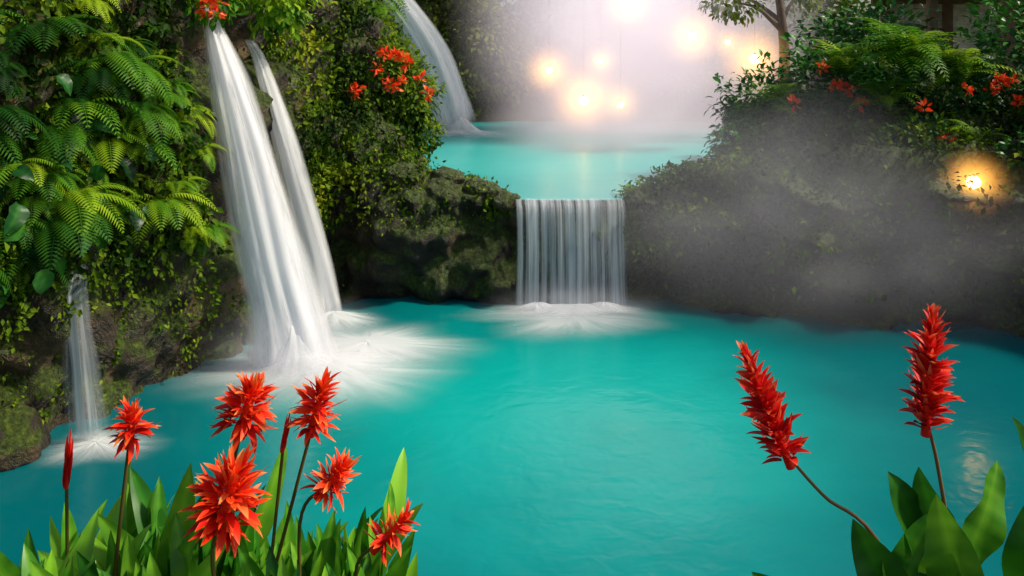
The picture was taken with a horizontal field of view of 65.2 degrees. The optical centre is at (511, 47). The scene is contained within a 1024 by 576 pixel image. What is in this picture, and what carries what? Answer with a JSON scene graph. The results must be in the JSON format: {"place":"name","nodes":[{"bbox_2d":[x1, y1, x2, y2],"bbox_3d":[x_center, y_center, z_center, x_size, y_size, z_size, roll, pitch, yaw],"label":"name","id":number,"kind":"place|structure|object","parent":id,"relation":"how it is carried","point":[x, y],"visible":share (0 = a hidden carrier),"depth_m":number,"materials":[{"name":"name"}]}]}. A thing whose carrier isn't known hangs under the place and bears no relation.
{"place":"outdoors","nodes":[
{"label":"outdoors","id":0,"kind":"place"},
{"bbox_2d":[0,365,422,575],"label":"red ginger plant","id":1,"kind":"object","parent":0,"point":[142,532],"visible":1,"depth_m":2.02,"materials":[{"name":"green plant"}]},
{"bbox_2d":[0,0,512,433],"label":"rocky cliff","id":2,"kind":"structure","parent":0,"point":[149,352],"depth_m":7.14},
{"bbox_2d":[0,428,3,443],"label":"mossy boulder","id":3,"kind":"object","parent":2,"relation":"on","point":[1,435],"visible":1,"depth_m":5.54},
{"bbox_2d":[0,399,50,471],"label":"mossy boulder","id":4,"kind":"object","parent":2,"relation":"on","point":[27,436],"visible":0.84,"depth_m":5.79,"materials":[{"name":"green stone"}]},
{"bbox_2d":[0,74,156,307],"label":"broad leaf foliage","id":5,"kind":"object","parent":2,"relation":"on","point":[16,219],"visible":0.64,"depth_m":5.95,"materials":[{"name":"green plant"}]},
{"bbox_2d":[0,0,239,299],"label":"fern foliage","id":6,"kind":"object","parent":2,"relation":"attached to","point":[130,68],"visible":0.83,"depth_m":6.34,"materials":[{"name":"green plant"}]},
{"bbox_2d":[171,0,324,41],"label":"flowering bush","id":7,"kind":"object","parent":2,"relation":"on","point":[281,17],"visible":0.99,"depth_m":8.29,"materials":[{"name":"plant"}]},
{"bbox_2d":[0,0,520,423],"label":"creeper foliage","id":8,"kind":"object","parent":2,"relation":"attached to","point":[125,237],"visible":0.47,"depth_m":7.12,"materials":[{"name":"green plant"}]},
{"bbox_2d":[359,0,408,23],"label":"fern","id":9,"kind":"object","parent":2,"relation":"on","point":[382,10],"visible":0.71,"depth_m":13.17,"materials":[{"name":"green plant"}]},
{"bbox_2d":[346,26,447,158],"bbox_3d":[-1.567,0.566,10.977,1.498,2.104,2.194,0,0,43],"label":"flowering bush","id":10,"kind":"object","parent":2,"relation":"on","point":[414,119],"visible":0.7,"depth_m":10.82,"materials":[{"name":"plant"}]},
{"bbox_2d":[379,0,469,129],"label":"waterfall","id":11,"kind":"structure","parent":2,"relation":"on","point":[422,32],"depth_m":16.69,"materials":[{"name":"liquid"}]},
{"bbox_2d":[204,8,334,370],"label":"waterfall","id":12,"kind":"structure","parent":0,"point":[283,295],"depth_m":7.52,"materials":[{"name":"white liquid"}]},
{"bbox_2d":[246,41,338,313],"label":"waterfall","id":13,"kind":"structure","parent":0,"point":[309,230],"depth_m":8.74,"materials":[{"name":"white liquid"}]},
{"bbox_2d":[0,295,1023,575],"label":"pool water","id":14,"kind":"structure","parent":0,"point":[626,451],"depth_m":6.04,"materials":[{"name":"teal liquid"}]},
{"bbox_2d":[68,270,84,435],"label":"waterfall","id":15,"kind":"structure","parent":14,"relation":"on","point":[79,410],"depth_m":6.07,"materials":[{"name":"liquid"}]},
{"bbox_2d":[58,432,139,457],"bbox_3d":[-3.072,2.970,6.037,1.124,0.046,0.775,0,0,0],"label":"waterfall foam","id":16,"kind":"object","parent":14,"relation":"on","point":[98,442],"visible":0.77,"depth_m":5.96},
{"bbox_2d":[215,311,443,395],"bbox_3d":[-1.736,2.755,7.773,3.463,0.477,2.866,0,0,0],"label":"waterfall foam","id":17,"kind":"object","parent":14,"relation":"on","point":[367,360],"visible":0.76,"depth_m":7.42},
{"bbox_2d":[500,302,640,331],"bbox_3d":[0.543,2.943,8.863,2.828,0.101,1.718,0,0,0],"label":"cascade foam","id":18,"kind":"object","parent":14,"relation":"on","point":[542,316],"visible":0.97,"depth_m":8.88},
{"bbox_2d":[421,121,731,199],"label":"pool water","id":19,"kind":"structure","parent":0,"point":[540,160],"depth_m":13.80,"materials":[{"name":"teal liquid"}]},
{"bbox_2d":[432,115,493,134],"bbox_3d":[-1.068,1.609,16.903,2.630,0.408,1.926,0,0,0],"label":"waterfall foam","id":20,"kind":"object","parent":19,"relation":"on","point":[463,122],"visible":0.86,"depth_m":16.76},
{"bbox_2d":[317,88,1023,338],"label":"rocky bank","id":21,"kind":"structure","parent":0,"point":[474,258],"depth_m":9.35,"materials":[{"name":"grey stone"}]},
{"bbox_2d":[383,162,423,186],"bbox_3d":[-1.358,1.549,9.763,0.537,0.337,0.535,0,0,-34],"label":"mossy boulder","id":22,"kind":"object","parent":21,"relation":"on","point":[402,168],"visible":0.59,"depth_m":9.57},
{"bbox_2d":[427,166,464,184],"bbox_3d":[-0.852,1.617,9.780,0.574,0.326,0.514,0,0,0],"label":"mossy boulder","id":23,"kind":"object","parent":21,"relation":"on","point":[452,176],"visible":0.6,"depth_m":9.64,"materials":[{"name":"green stone"}]},
{"bbox_2d":[462,178,501,201],"bbox_3d":[-0.377,1.739,9.752,0.519,0.315,0.442,0,0,0],"label":"mossy boulder","id":24,"kind":"object","parent":21,"relation":"on","point":[476,184],"visible":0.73,"depth_m":9.61,"materials":[{"name":"green stone"}]},
{"bbox_2d":[491,189,520,211],"bbox_3d":[-0.084,1.852,9.672,0.352,0.274,0.366,0,0,37],"label":"mossy boulder","id":25,"kind":"object","parent":21,"relation":"on","point":[504,200],"visible":0.92,"depth_m":9.58,"materials":[{"name":"green stone"}]},
{"bbox_2d":[519,199,624,305],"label":"pool cascade","id":26,"kind":"object","parent":21,"relation":"on","point":[570,248],"visible":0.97,"depth_m":9.28,"materials":[{"name":"liquid"}]},
{"bbox_2d":[623,188,655,210],"bbox_3d":[1.552,1.851,9.703,0.402,0.285,0.412,0,0,0],"label":"mossy boulder","id":27,"kind":"object","parent":21,"relation":"on","point":[636,195],"visible":0.62,"depth_m":9.59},
{"bbox_2d":[327,74,1023,311],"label":"bank creeper foliage","id":28,"kind":"object","parent":21,"relation":"on","point":[691,173],"visible":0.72,"depth_m":9.37,"materials":[{"name":"green plant"}]},
{"bbox_2d":[701,0,1023,168],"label":"tropical shrub","id":29,"kind":"object","parent":21,"relation":"on","point":[984,84],"visible":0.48,"depth_m":10.63,"materials":[{"name":"green plant"}]},
{"bbox_2d":[743,17,1023,146],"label":"fern","id":30,"kind":"object","parent":21,"relation":"on","point":[909,51],"visible":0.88,"depth_m":9.83,"materials":[{"name":"green plant"}]},
{"bbox_2d":[966,174,980,323],"bbox_3d":[5.020,2.016,8.700,0.856,2.012,0.900,0,0,0],"label":"garden lantern","id":31,"kind":"object","parent":21,"relation":"on","point":[975,183],"visible":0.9,"depth_m":8.68,"materials":[{"name":"yellow metal"}]},
{"bbox_2d":[466,21,1023,323],"bbox_3d":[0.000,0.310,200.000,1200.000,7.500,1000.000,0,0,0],"label":"mist","id":32,"kind":"structure","parent":0,"point":[628,53],"depth_m":19.30,"materials":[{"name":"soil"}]},
{"bbox_2d":[420,0,563,41],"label":"tree","id":33,"kind":"object","parent":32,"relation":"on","point":[537,4],"visible":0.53,"depth_m":20.35,"materials":[{"name":"green plant"}]},
{"bbox_2d":[439,0,795,109],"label":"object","id":34,"kind":"object","parent":32,"relation":"on","point":[492,34],"visible":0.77,"depth_m":19.60,"materials":[{"name":"white"}]},
{"bbox_2d":[696,0,825,83],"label":"tree","id":35,"kind":"object","parent":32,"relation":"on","point":[780,17],"visible":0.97,"depth_m":15.45,"materials":[{"name":"green plant"}]},
{"bbox_2d":[503,0,1023,72],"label":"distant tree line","id":36,"kind":"object","parent":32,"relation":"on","point":[737,34],"visible":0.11,"depth_m":26.33,"materials":[{"name":"white plant"}]},
{"bbox_2d":[809,0,823,87],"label":"tree","id":37,"kind":"object","parent":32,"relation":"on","point":[817,43],"visible":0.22,"depth_m":18.91,"materials":[{"name":"brown plant"}]},
{"bbox_2d":[871,0,1022,89],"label":"wooden pavilion","id":38,"kind":"structure","parent":32,"relation":"on","point":[950,16],"depth_m":18.02,"materials":[{"name":"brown wood"}]},
{"bbox_2d":[500,0,1023,26],"label":"sky","id":39,"kind":"structure","parent":0,"point":[616,12],"materials":[{"name":"white"}]},
{"bbox_2d":[733,303,1023,575],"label":"red ginger plant","id":40,"kind":"object","parent":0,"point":[935,540],"visible":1,"depth_m":2.00,"materials":[{"name":"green plant"}]},
{"bbox_3d":[3.000,-4.040,15.395,12.000,0.131,1.821,0,0,0],"label":"lantern cable","id":41,"kind":"object","parent":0,"visible":0},
{"bbox_2d":[546,66,552,73],"bbox_3d":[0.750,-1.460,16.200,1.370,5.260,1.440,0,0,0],"label":"hanging lantern","id":42,"kind":"object","parent":41,"relation":"hanging from","point":[549,70],"visible":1,"depth_m":16.15,"materials":[{"name":"white metal"}]},
{"bbox_2d":[579,95,587,105],"bbox_3d":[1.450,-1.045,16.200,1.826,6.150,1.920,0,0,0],"label":"hanging lantern","id":43,"kind":"object","parent":41,"relation":"hanging from","point":[583,100],"visible":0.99,"depth_m":16.14,"materials":[{"name":"white metal"}]},
{"bbox_2d":[618,100,623,106],"bbox_3d":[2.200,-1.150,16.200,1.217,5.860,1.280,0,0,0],"label":"hanging lantern","id":44,"kind":"object","parent":41,"relation":"hanging from","point":[620,103],"visible":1,"depth_m":16.16,"materials":[{"name":"white metal"}]},
{"bbox_2d":[688,31,695,39],"bbox_3d":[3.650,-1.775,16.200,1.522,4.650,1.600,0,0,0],"label":"hanging lantern","id":45,"kind":"object","parent":41,"relation":"hanging from","point":[691,35],"visible":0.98,"depth_m":16.15,"materials":[{"name":"white metal"}]},
{"bbox_2d":[750,53,759,63],"bbox_3d":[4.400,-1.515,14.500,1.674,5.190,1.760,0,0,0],"label":"hanging lantern","id":46,"kind":"object","parent":41,"relation":"hanging from","point":[753,58],"visible":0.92,"depth_m":14.44,"materials":[{"name":"white metal"}]}
]}

